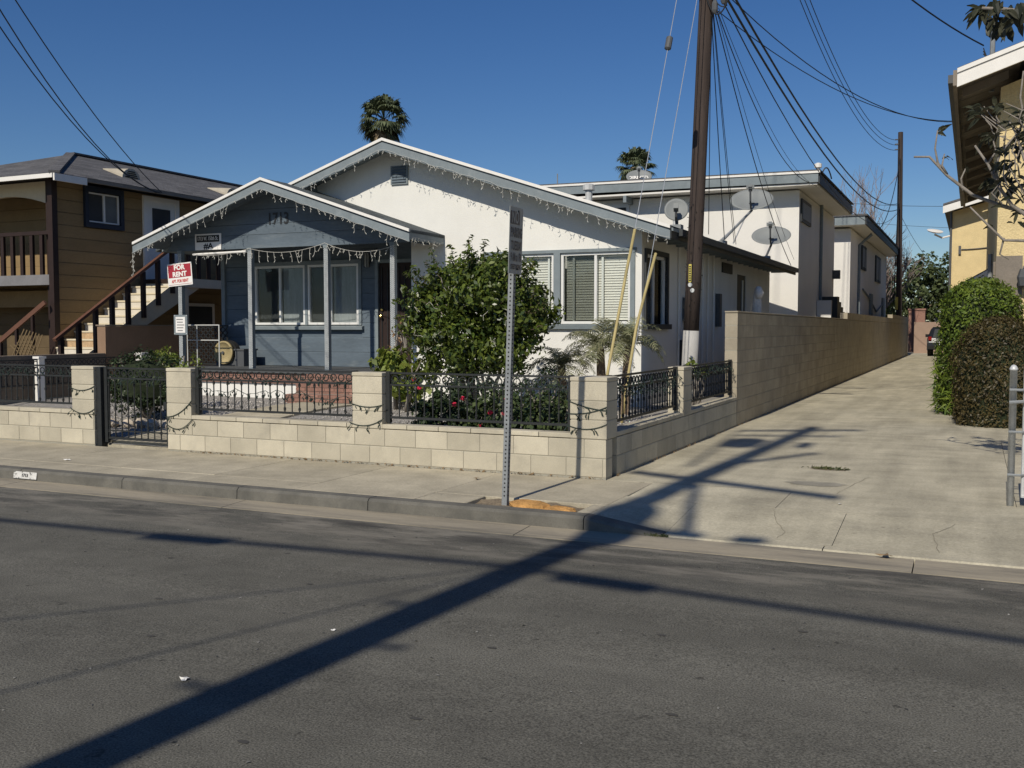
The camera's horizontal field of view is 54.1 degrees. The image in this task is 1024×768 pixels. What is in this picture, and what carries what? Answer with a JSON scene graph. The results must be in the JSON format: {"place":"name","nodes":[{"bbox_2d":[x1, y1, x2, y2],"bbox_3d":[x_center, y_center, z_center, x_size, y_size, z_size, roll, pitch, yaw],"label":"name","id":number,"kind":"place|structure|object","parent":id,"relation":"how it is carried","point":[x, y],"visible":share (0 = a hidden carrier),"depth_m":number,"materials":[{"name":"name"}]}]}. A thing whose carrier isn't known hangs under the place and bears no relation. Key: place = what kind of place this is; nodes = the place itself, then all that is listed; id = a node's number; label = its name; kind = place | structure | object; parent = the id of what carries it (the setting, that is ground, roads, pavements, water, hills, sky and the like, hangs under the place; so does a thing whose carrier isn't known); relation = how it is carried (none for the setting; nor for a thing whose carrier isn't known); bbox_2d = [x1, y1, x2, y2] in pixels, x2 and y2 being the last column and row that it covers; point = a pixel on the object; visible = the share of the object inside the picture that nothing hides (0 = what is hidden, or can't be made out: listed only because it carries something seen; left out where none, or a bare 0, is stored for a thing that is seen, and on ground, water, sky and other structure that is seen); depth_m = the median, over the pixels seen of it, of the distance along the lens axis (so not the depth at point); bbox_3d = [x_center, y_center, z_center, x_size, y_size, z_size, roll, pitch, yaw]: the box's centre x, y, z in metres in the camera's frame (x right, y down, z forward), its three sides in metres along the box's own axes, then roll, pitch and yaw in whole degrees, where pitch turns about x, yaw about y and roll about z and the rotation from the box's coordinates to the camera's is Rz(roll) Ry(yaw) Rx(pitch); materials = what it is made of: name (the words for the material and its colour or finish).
{"place":"outdoors","nodes":[
{"label":"outdoors","id":0,"kind":"place"},
{"bbox_2d":[104,443,168,450],"bbox_3d":[-3.869,0.796,15.552,1.230,0.220,5.100,1,4,25],"label":"path base","id":1,"kind":"object","parent":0,"point":[139,447],"visible":0.07,"depth_m":13.24,"materials":[{"name":"concrete"}]},
{"bbox_2d":[111,402,351,445],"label":"garden path","id":2,"kind":"structure","parent":0,"point":[272,415],"depth_m":15.47,"materials":[{"name":"concrete"}]},
{"bbox_2d":[0,440,651,512],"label":"sidewalk","id":3,"kind":"structure","parent":0,"point":[581,495],"depth_m":10.70,"materials":[{"name":"concrete"}]},
{"bbox_2d":[186,396,807,478],"bbox_3d":[3.152,0.667,16.079,5.275,0.047,15.328,3,5,47],"label":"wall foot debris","id":4,"kind":"object","parent":3,"relation":"on","point":[466,470],"depth_m":11.76,"materials":[{"name":"brown plant"}]},
{"bbox_2d":[502,206,522,505],"bbox_3d":[-0.015,-0.200,8.984,0.154,2.742,0.307,1,4,25],"label":"no parking sign","id":5,"kind":"object","parent":3,"relation":"on","point":[515,242],"visible":1,"depth_m":8.96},
{"bbox_2d":[509,499,550,508],"bbox_3d":[0.160,1.088,8.916,0.409,0.119,0.280,1,4,25],"label":"clay lump","id":6,"kind":"object","parent":3,"relation":"on","point":[527,503],"visible":0.56,"depth_m":8.84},
{"bbox_2d":[9,388,723,446],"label":"yard","id":7,"kind":"structure","parent":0,"point":[266,400],"depth_m":16.36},
{"bbox_2d":[32,356,45,400],"bbox_3d":[-8.560,-0.071,18.172,0.160,0.860,0.160,1,4,25],"label":"white post","id":8,"kind":"object","parent":7,"relation":"on","point":[41,360],"visible":0.82,"depth_m":18.13,"materials":[{"name":"paint"}]},
{"bbox_2d":[0,356,128,387],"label":"iron fence panel","id":9,"kind":"object","parent":8,"relation":"attached to","point":[56,359],"visible":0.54,"depth_m":18.51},
{"bbox_2d":[0,365,103,445],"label":"front block wall","id":10,"kind":"structure","parent":7,"relation":"on","point":[41,424],"depth_m":13.62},
{"bbox_2d":[0,364,78,404],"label":"iron fence panel","id":11,"kind":"object","parent":10,"relation":"on","point":[34,388],"visible":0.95,"depth_m":13.92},
{"bbox_2d":[0,353,105,404],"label":"side boundary wall","id":12,"kind":"structure","parent":10,"relation":"attached to","point":[31,391],"depth_m":18.57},
{"bbox_2d":[107,344,180,418],"bbox_3d":[-5.673,0.010,15.393,1.802,1.239,1.094,1,4,25],"label":"clipped shrub","id":13,"kind":"object","parent":7,"relation":"on","point":[134,362],"visible":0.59,"depth_m":15.14,"materials":[{"name":"green plant"}]},
{"bbox_2d":[139,344,204,410],"bbox_3d":[-5.654,-0.079,16.505,1.227,1.141,0.735,1,4,25],"label":"pale leafed shrub","id":14,"kind":"object","parent":7,"relation":"on","point":[172,354],"visible":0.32,"depth_m":16.39,"materials":[{"name":"green plant"}]},
{"bbox_2d":[285,374,351,403],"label":"brick steps","id":15,"kind":"structure","parent":7,"relation":"on","point":[333,392],"depth_m":17.52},
{"bbox_2d":[111,399,651,436],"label":"gravel stones","id":16,"kind":"object","parent":7,"relation":"on","point":[267,403],"visible":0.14,"depth_m":15.94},
{"bbox_2d":[166,367,617,479],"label":"front block wall","id":17,"kind":"structure","parent":7,"relation":"on","point":[582,453],"depth_m":11.43,"materials":[{"name":"concrete"}]},
{"bbox_2d":[95,366,167,445],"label":"iron gate","id":18,"kind":"structure","parent":17,"relation":"attached to","point":[104,436],"depth_m":13.31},
{"bbox_2d":[195,367,357,420],"bbox_3d":[-2.908,0.110,12.226,2.420,0.590,0.052,1,4,25],"label":"iron fence panel","id":19,"kind":"object","parent":17,"relation":"on","point":[198,391],"visible":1,"depth_m":12.25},
{"bbox_2d":[196,371,350,387],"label":"string lights","id":20,"kind":"object","parent":19,"relation":"attached to","point":[318,384],"visible":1,"depth_m":12.13,"materials":[{"name":"green plastic"}]},
{"bbox_2d":[198,387,351,406],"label":"string lights","id":21,"kind":"object","parent":19,"relation":"attached to","point":[310,400],"visible":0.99,"depth_m":12.18,"materials":[{"name":"green plastic"}]},
{"bbox_2d":[386,371,573,430],"bbox_3d":[-0.396,0.174,11.073,2.310,0.590,0.052,1,4,25],"label":"iron fence panel","id":22,"kind":"object","parent":17,"relation":"on","point":[389,413],"visible":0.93,"depth_m":11.08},
{"bbox_2d":[391,375,568,392],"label":"string lights","id":23,"kind":"object","parent":22,"relation":"attached to","point":[468,384],"visible":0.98,"depth_m":11.02,"materials":[{"name":"green plastic"}]},
{"bbox_2d":[389,319,413,409],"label":"dry vine","id":24,"kind":"object","parent":7,"relation":"on","point":[395,401],"visible":0.27,"depth_m":16.11,"materials":[{"name":"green plant"}]},
{"bbox_2d":[368,344,438,411],"bbox_3d":[-1.694,-0.062,15.739,1.346,1.120,0.777,1,4,25],"label":"yellow green plant","id":25,"kind":"object","parent":7,"relation":"on","point":[393,361],"visible":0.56,"depth_m":15.66,"materials":[{"name":"green plant"}]},
{"bbox_2d":[407,379,477,425],"bbox_3d":[-0.820,0.399,12.041,0.945,0.982,0.876,1,4,25],"label":"geranium bush","id":26,"kind":"object","parent":7,"relation":"on","point":[445,406],"visible":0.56,"depth_m":11.91,"materials":[{"name":"green plant"}]},
{"bbox_2d":[132,137,798,406],"bbox_3d":[0.081,-2.267,23.287,10.810,4.876,13.055,1,4,25],"label":"bungalow","id":27,"kind":"object","parent":7,"relation":"on","point":[323,308],"visible":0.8,"depth_m":18.47,"materials":[{"name":"white paint"}]},
{"bbox_2d":[167,262,192,286],"bbox_3d":[-6.526,-2.153,19.680,0.649,0.482,0.012,1,4,25],"label":"for rent sign","id":28,"kind":"object","parent":27,"relation":"attached to","point":[179,274],"visible":1,"depth_m":19.67,"materials":[{"name":"plastic"}]},
{"bbox_2d":[174,315,187,334],"bbox_3d":[-6.525,-1.165,19.737,0.340,0.390,0.028,1,4,25],"label":"notice board","id":29,"kind":"object","parent":27,"relation":"attached to","point":[180,324],"visible":1,"depth_m":19.72,"materials":[{"name":"paper"}]},
{"bbox_2d":[187,325,219,366],"bbox_3d":[-6.160,-0.764,19.992,0.833,0.841,0.023,1,4,25],"label":"pipe rack","id":30,"kind":"object","parent":27,"relation":"on","point":[197,340],"visible":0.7,"depth_m":20.03,"materials":[{"name":"plastic"}]},
{"bbox_2d":[188,325,227,364],"bbox_3d":[-6.392,-0.825,21.088,1.065,0.830,0.030,1,4,25],"label":"lattice panel","id":31,"kind":"object","parent":27,"relation":"on","point":[212,363],"visible":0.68,"depth_m":21.11,"materials":[{"name":"black metal"}]},
{"bbox_2d":[214,340,239,365],"bbox_3d":[-5.817,-0.628,20.614,0.600,0.540,0.300,1,4,25],"label":"round panel","id":32,"kind":"object","parent":27,"relation":"on","point":[227,352],"visible":0.88,"depth_m":20.52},
{"bbox_2d":[234,349,257,365],"bbox_3d":[-5.426,-0.543,20.439,0.260,0.350,0.440,1,4,25],"label":"planter box","id":33,"kind":"object","parent":27,"relation":"on","point":[241,357],"visible":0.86,"depth_m":20.27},
{"bbox_2d":[255,265,304,324],"bbox_3d":[-4.689,-1.824,20.678,1.260,1.300,0.340,1,4,25],"label":"window","id":34,"kind":"structure","parent":27,"relation":"in","point":[282,288],"depth_m":20.59,"materials":[{"name":"glass"}]},
{"bbox_2d":[307,263,358,324],"bbox_3d":[-3.504,-1.793,20.134,1.210,1.300,0.340,1,4,25],"label":"window","id":35,"kind":"structure","parent":27,"relation":"in","point":[344,277],"depth_m":20.03,"materials":[{"name":"glass"}]},
{"bbox_2d":[379,262,411,366],"bbox_3d":[-2.240,-1.337,19.401,0.800,2.010,0.140,1,4,25],"label":"front door","id":36,"kind":"structure","parent":27,"relation":"in","point":[384,268],"depth_m":19.48,"materials":[{"name":"brown paint"}]},
{"bbox_2d":[382,151,667,241],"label":"string lights","id":37,"kind":"object","parent":27,"relation":"attached to","point":[520,196],"visible":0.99,"depth_m":16.89,"materials":[{"name":"white plastic"}]},
{"bbox_2d":[497,254,552,323],"bbox_3d":[0.234,-1.659,17.626,1.230,1.305,0.340,1,4,25],"label":"window","id":38,"kind":"structure","parent":27,"relation":"in","point":[542,276],"depth_m":17.39,"materials":[{"name":"white plastic"}]},
{"bbox_2d":[561,251,629,323],"bbox_3d":[1.476,-1.627,17.055,1.245,1.305,0.340,1,4,25],"label":"window","id":39,"kind":"structure","parent":27,"relation":"in","point":[588,265],"depth_m":17.02,"materials":[{"name":"white plastic"}]},
{"bbox_2d":[647,254,664,323],"bbox_3d":[2.447,-1.628,17.341,0.040,1.180,1.230,1,4,25],"label":"side window","id":40,"kind":"structure","parent":27,"relation":"in","point":[655,308],"depth_m":17.56,"materials":[{"name":"glass"}]},
{"bbox_2d":[664,198,687,228],"bbox_3d":[2.781,-2.883,16.952,0.370,0.529,0.447,-2,4,-26],"label":"satellite dish","id":41,"kind":"object","parent":27,"relation":"on","point":[676,210],"visible":0.98,"depth_m":16.97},
{"bbox_2d":[737,274,744,310],"bbox_3d":[5.401,-1.612,23.715,0.070,1.920,0.960,1,4,25],"label":"back door","id":42,"kind":"structure","parent":27,"relation":"in","point":[740,278],"depth_m":23.71,"materials":[{"name":"white wood"}]},
{"bbox_2d":[719,184,773,243],"bbox_3d":[4.998,-3.679,21.756,0.952,1.464,2.399,1,4,25],"label":"satellite dish","id":43,"kind":"object","parent":27,"relation":"on","point":[751,198],"visible":0.97,"depth_m":22.62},
{"bbox_2d":[752,221,790,258],"bbox_3d":[6.462,-3.526,24.811,0.851,0.918,0.765,-1,3,-12],"label":"satellite dish","id":44,"kind":"object","parent":27,"relation":"on","point":[767,235],"visible":0.98,"depth_m":24.91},
{"bbox_2d":[405,368,536,422],"bbox_3d":[-0.519,0.290,13.154,1.898,0.991,0.913,1,4,25],"label":"dark shrub","id":45,"kind":"object","parent":7,"relation":"on","point":[455,390],"visible":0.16,"depth_m":13.01,"materials":[{"name":"green plant"}]},
{"bbox_2d":[391,234,565,411],"bbox_3d":[-0.488,-0.835,15.045,2.686,2.762,1.862,1,4,25],"label":"citrus shrub","id":46,"kind":"object","parent":7,"relation":"on","point":[458,294],"visible":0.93,"depth_m":14.61,"materials":[{"name":"green plant"}]},
{"bbox_2d":[459,386,536,428],"bbox_3d":[-0.129,0.462,11.743,0.924,0.885,0.880,1,4,25],"label":"geranium bush","id":47,"kind":"object","parent":7,"relation":"on","point":[489,412],"visible":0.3,"depth_m":11.62,"materials":[{"name":"green plant"}]},
{"bbox_2d":[511,385,567,430],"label":"geranium bush","id":48,"kind":"object","parent":7,"relation":"on","point":[553,413],"visible":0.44,"depth_m":11.26,"materials":[{"name":"green plant"}]},
{"bbox_2d":[514,361,567,415],"bbox_3d":[0.453,0.137,14.247,0.833,0.908,0.864,1,4,25],"label":"dark shrub","id":49,"kind":"object","parent":7,"relation":"on","point":[554,394],"visible":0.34,"depth_m":14.20,"materials":[{"name":"green plant"}]},
{"bbox_2d":[527,346,595,407],"bbox_3d":[0.768,-0.042,15.516,1.110,1.081,1.108,1,4,25],"label":"pygmy palm","id":50,"kind":"object","parent":7,"relation":"on","point":[561,369],"visible":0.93,"depth_m":15.36,"materials":[{"name":"green plant"}]},
{"bbox_2d":[562,317,640,375],"bbox_3d":[1.355,-0.266,15.461,1.223,1.535,1.247,1,4,25],"label":"pygmy palm","id":51,"kind":"object","parent":7,"relation":"on","point":[599,355],"visible":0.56,"depth_m":15.34,"materials":[{"name":"green plant"}]},
{"bbox_2d":[591,316,666,414],"bbox_3d":[1.746,-0.254,15.168,1.150,1.544,1.158,1,4,25],"label":"pygmy palm","id":52,"kind":"object","parent":7,"relation":"on","point":[627,334],"visible":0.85,"depth_m":15.04,"materials":[{"name":"green plant"}]},
{"bbox_2d":[540,163,853,317],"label":"apartment building","id":53,"kind":"structure","parent":7,"relation":"on","point":[806,211],"depth_m":29.26,"materials":[{"name":"white paint"}]},
{"bbox_2d":[626,166,651,179],"bbox_3d":[4.035,-6.494,31.834,0.654,0.724,0.654,-2,4,-37],"label":"satellite dish","id":54,"kind":"object","parent":53,"relation":"on","point":[638,173],"visible":0.77,"depth_m":31.89,"materials":[{"name":"metal"}]},
{"bbox_2d":[800,198,811,226],"bbox_3d":[8.599,-4.992,29.274,0.055,0.650,1.800,1,4,25],"label":"window","id":55,"kind":"structure","parent":53,"relation":"in","point":[806,208],"depth_m":29.06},
{"bbox_2d":[682,0,727,395],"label":"utility pole","id":56,"kind":"object","parent":7,"relation":"on","point":[695,227],"visible":0.93,"depth_m":16.09,"materials":[{"name":"brown wood"}]},
{"bbox_2d":[606,0,676,374],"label":"guy wire","id":57,"kind":"object","parent":56,"relation":"attached to","point":[668,43],"visible":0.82,"depth_m":13.89,"materials":[{"name":"metal"}]},
{"bbox_2d":[620,0,696,422],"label":"guy wire","id":58,"kind":"object","parent":56,"relation":"attached to","point":[639,318],"visible":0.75,"depth_m":14.33,"materials":[{"name":"metal"}]},
{"bbox_2d":[711,15,724,239],"bbox_3d":[3.598,-4.287,17.445,0.015,3.251,3.236,1,3,16],"label":"utility wire","id":59,"kind":"object","parent":56,"relation":"attached to","point":[717,123],"visible":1,"depth_m":17.12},
{"bbox_2d":[715,15,790,264],"bbox_3d":[5.220,-4.475,20.909,0.017,3.366,10.868,1,3,22],"label":"utility wire","id":60,"kind":"object","parent":56,"relation":"attached to","point":[746,132],"visible":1,"depth_m":18.75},
{"bbox_2d":[724,4,898,223],"bbox_3d":[12.393,-7.230,35.752,0.021,2.621,44.054,1,4,24],"label":"utility wire","id":61,"kind":"object","parent":56,"relation":"attached to","point":[783,114],"visible":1,"depth_m":20.76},
{"bbox_2d":[728,0,899,211],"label":"utility wire","id":62,"kind":"object","parent":56,"relation":"attached to","point":[759,54],"visible":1,"depth_m":20.93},
{"bbox_2d":[718,11,944,120],"bbox_3d":[6.597,-5.731,19.103,9.455,0.656,0.015,-3,4,-45],"label":"utility wire","id":63,"kind":"object","parent":56,"relation":"attached to","point":[821,81],"visible":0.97,"depth_m":18.04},
{"bbox_2d":[732,0,951,121],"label":"utility wire","id":64,"kind":"object","parent":56,"relation":"attached to","point":[821,73],"visible":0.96,"depth_m":17.96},
{"bbox_2d":[750,286,763,312],"bbox_3d":[4.910,-0.882,20.054,0.228,2.170,0.249,-1,3,-24],"label":"wrapped bundle","id":65,"kind":"object","parent":7,"relation":"on","point":[756,305],"visible":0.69,"depth_m":19.95,"materials":[{"name":"fabric"}]},
{"bbox_2d":[0,487,1023,767],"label":"road","id":66,"kind":"structure","parent":0,"point":[656,667],"depth_m":5.14,"materials":[{"name":"asphalt"}]},
{"bbox_2d":[0,507,1011,762],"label":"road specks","id":67,"kind":"object","parent":66,"relation":"on","point":[430,625],"visible":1,"depth_m":5.45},
{"bbox_2d":[0,0,1023,320],"label":"sky","id":68,"kind":"structure","parent":0,"point":[241,92],"materials":[{"name":"blue"}]},
{"bbox_2d":[591,353,1023,562],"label":"driveway","id":69,"kind":"structure","parent":0,"point":[919,477],"depth_m":10.41,"materials":[{"name":"concrete"}]},
{"bbox_2d":[611,366,735,476],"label":"side block wall","id":70,"kind":"structure","parent":69,"relation":"on","point":[636,444],"depth_m":12.81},
{"bbox_2d":[606,366,677,421],"bbox_3d":[1.583,0.124,11.889,0.052,0.570,2.680,1,4,25],"label":"iron fence panel","id":71,"kind":"object","parent":70,"relation":"on","point":[674,400],"visible":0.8,"depth_m":11.98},
{"bbox_2d":[617,379,679,402],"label":"string lights","id":72,"kind":"object","parent":71,"relation":"attached to","point":[641,391],"visible":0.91,"depth_m":11.82,"materials":[{"name":"green plastic"}]},
{"bbox_2d":[617,373,681,392],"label":"string lights","id":73,"kind":"object","parent":71,"relation":"attached to","point":[641,384],"visible":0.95,"depth_m":11.68,"materials":[{"name":"green plastic"}]},
{"bbox_2d":[682,359,731,402],"bbox_3d":[2.905,-0.036,14.761,0.052,0.570,2.830,1,4,25],"label":"iron fence panel","id":74,"kind":"object","parent":70,"relation":"on","point":[701,386],"visible":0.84,"depth_m":14.90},
{"bbox_2d":[724,311,908,425],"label":"tall block wall","id":75,"kind":"structure","parent":69,"relation":"on","point":[780,361],"depth_m":21.52,"materials":[{"name":"concrete"}]},
{"bbox_2d":[908,309,926,351],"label":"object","id":76,"kind":"object","parent":69,"relation":"on","point":[917,315],"visible":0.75,"depth_m":65.92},
{"bbox_2d":[887,250,948,324],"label":"evergreen tree","id":77,"kind":"object","parent":69,"relation":"on","point":[930,274],"visible":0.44,"depth_m":67.29,"materials":[{"name":"green plant"}]},
{"bbox_2d":[925,327,943,355],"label":"parked car","id":78,"kind":"object","parent":69,"relation":"on","point":[931,335],"visible":0.43,"depth_m":55.93,"materials":[{"name":"paint"}]},
{"bbox_2d":[925,359,958,415],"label":"strappy plant","id":79,"kind":"object","parent":69,"relation":"on","point":[934,391],"visible":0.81,"depth_m":18.24,"materials":[{"name":"green plant"}]},
{"bbox_2d":[932,275,1023,414],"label":"clipped hedge","id":80,"kind":"object","parent":69,"relation":"on","point":[963,304],"visible":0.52,"depth_m":17.96,"materials":[{"name":"green plant"}]},
{"bbox_2d":[946,312,1023,428],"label":"clipped hedge","id":81,"kind":"object","parent":69,"relation":"on","point":[990,353],"visible":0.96,"depth_m":15.81,"materials":[{"name":"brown plant"}]},
{"bbox_2d":[1006,365,1023,505],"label":"chain link fence","id":82,"kind":"object","parent":69,"relation":"on","point":[1013,403],"visible":1,"depth_m":8.81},
{"bbox_2d":[1001,442,1023,507],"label":"side yard","id":83,"kind":"structure","parent":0,"point":[1019,500],"depth_m":11.35,"materials":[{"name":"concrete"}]},
{"bbox_2d":[914,0,1023,259],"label":"plumeria tree","id":84,"kind":"object","parent":83,"relation":"on","point":[1002,28],"visible":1,"depth_m":9.72,"materials":[{"name":"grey plant"}]},
{"bbox_3d":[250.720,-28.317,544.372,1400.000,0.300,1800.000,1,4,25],"label":"ground","id":85,"kind":"structure","parent":0,"visible":0},
{"bbox_2d":[0,152,242,355],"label":"brown house","id":86,"kind":"structure","parent":85,"relation":"on","point":[74,226],"depth_m":23.05,"materials":[{"name":"paint"}]},
{"bbox_2d":[10,329,42,354],"bbox_3d":[-10.385,-0.770,21.396,1.062,0.818,0.025,1,4,25],"label":"garden lattice","id":87,"kind":"object","parent":86,"relation":"attached to","point":[33,352],"visible":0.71,"depth_m":21.36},
{"bbox_2d":[0,26,156,192],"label":"utility wire","id":88,"kind":"object","parent":86,"relation":"attached to","point":[59,106],"visible":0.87,"depth_m":16.81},
{"bbox_2d":[0,9,159,192],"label":"utility wire","id":89,"kind":"object","parent":86,"relation":"attached to","point":[62,103],"visible":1,"depth_m":16.43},
{"bbox_2d":[15,0,161,192],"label":"utility wire","id":90,"kind":"object","parent":86,"relation":"attached to","point":[77,91],"visible":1,"depth_m":17.18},
{"bbox_2d":[82,185,124,230],"bbox_3d":[-9.252,-3.980,22.715,0.090,0.920,1.120,1,4,25],"label":"upper window","id":91,"kind":"structure","parent":86,"relation":"in","point":[98,208],"depth_m":22.70,"materials":[{"name":"white plastic"}]},
{"bbox_2d":[52,253,220,353],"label":"outside stairs","id":92,"kind":"structure","parent":86,"relation":"attached to","point":[146,301],"depth_m":22.36,"materials":[{"name":"beige paint"}]},
{"bbox_2d":[189,303,214,324],"bbox_3d":[-8.015,-1.654,25.538,0.090,0.800,1.200,1,4,25],"label":"lower window","id":93,"kind":"structure","parent":86,"relation":"in","point":[199,313],"depth_m":25.61,"materials":[{"name":"glass"}]},
{"bbox_2d":[96,325,221,393],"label":"brown wall","id":94,"kind":"structure","parent":85,"relation":"on","point":[114,340],"depth_m":20.73,"materials":[{"name":"paint"}]},
{"bbox_2d":[356,93,410,142],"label":"fan palm","id":95,"kind":"object","parent":85,"relation":"on","point":[385,128],"visible":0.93,"depth_m":45.76,"materials":[{"name":"green plant"}]},
{"bbox_2d":[0,465,1023,568],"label":"kerb","id":96,"kind":"structure","parent":85,"relation":"on","point":[524,516],"depth_m":9.08,"materials":[{"name":"concrete"}]},
{"bbox_2d":[0,478,1023,583],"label":"gutter","id":97,"kind":"object","parent":85,"relation":"on","point":[971,571],"visible":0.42,"depth_m":8.17,"materials":[{"name":"concrete"}]},
{"bbox_2d":[614,146,657,179],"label":"fan palm","id":98,"kind":"object","parent":85,"relation":"on","point":[635,157],"visible":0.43,"depth_m":45.98,"materials":[{"name":"green plant"}]},
{"bbox_2d":[833,214,898,316],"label":"apartment building","id":99,"kind":"structure","parent":85,"relation":"on","point":[863,250],"depth_m":42.68,"materials":[{"name":"white paint"}]},
{"bbox_2d":[839,164,897,240],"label":"bare tree","id":100,"kind":"object","parent":85,"relation":"on","point":[871,213],"visible":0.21,"depth_m":60.51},
{"bbox_2d":[893,132,902,315],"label":"utility pole","id":101,"kind":"object","parent":85,"relation":"on","point":[898,270],"visible":0.84,"depth_m":55.64,"materials":[{"name":"brown wood"}]},
{"bbox_2d":[735,0,898,204],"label":"utility wire","id":102,"kind":"object","parent":101,"relation":"attached to","point":[763,47],"visible":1,"depth_m":21.45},
{"bbox_2d":[885,268,916,317],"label":"evergreen tree","id":103,"kind":"object","parent":85,"relation":"on","point":[890,310],"visible":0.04,"depth_m":62.87,"materials":[{"name":"green plant"}]},
{"bbox_2d":[886,226,928,307],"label":"bare tree","id":104,"kind":"object","parent":85,"relation":"on","point":[890,268],"visible":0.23,"depth_m":60.13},
{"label":"side strip","id":105,"kind":"structure","parent":0,"visible":0},
{"bbox_2d":[914,322,942,352],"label":"end wall","id":106,"kind":"structure","parent":105,"relation":"on","point":[921,329],"depth_m":62.94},
{"bbox_2d":[943,195,988,290],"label":"yellow house","id":107,"kind":"structure","parent":105,"relation":"on","point":[967,243],"depth_m":42.37,"materials":[{"name":"paint"}]},
{"bbox_2d":[948,41,1023,322],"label":"yellow house","id":108,"kind":"structure","parent":105,"relation":"on","point":[1000,72],"depth_m":19.26,"materials":[{"name":"paint"}]},
{"bbox_2d":[995,255,1022,314],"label":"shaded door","id":109,"kind":"structure","parent":108,"relation":"in","point":[1008,270],"depth_m":19.15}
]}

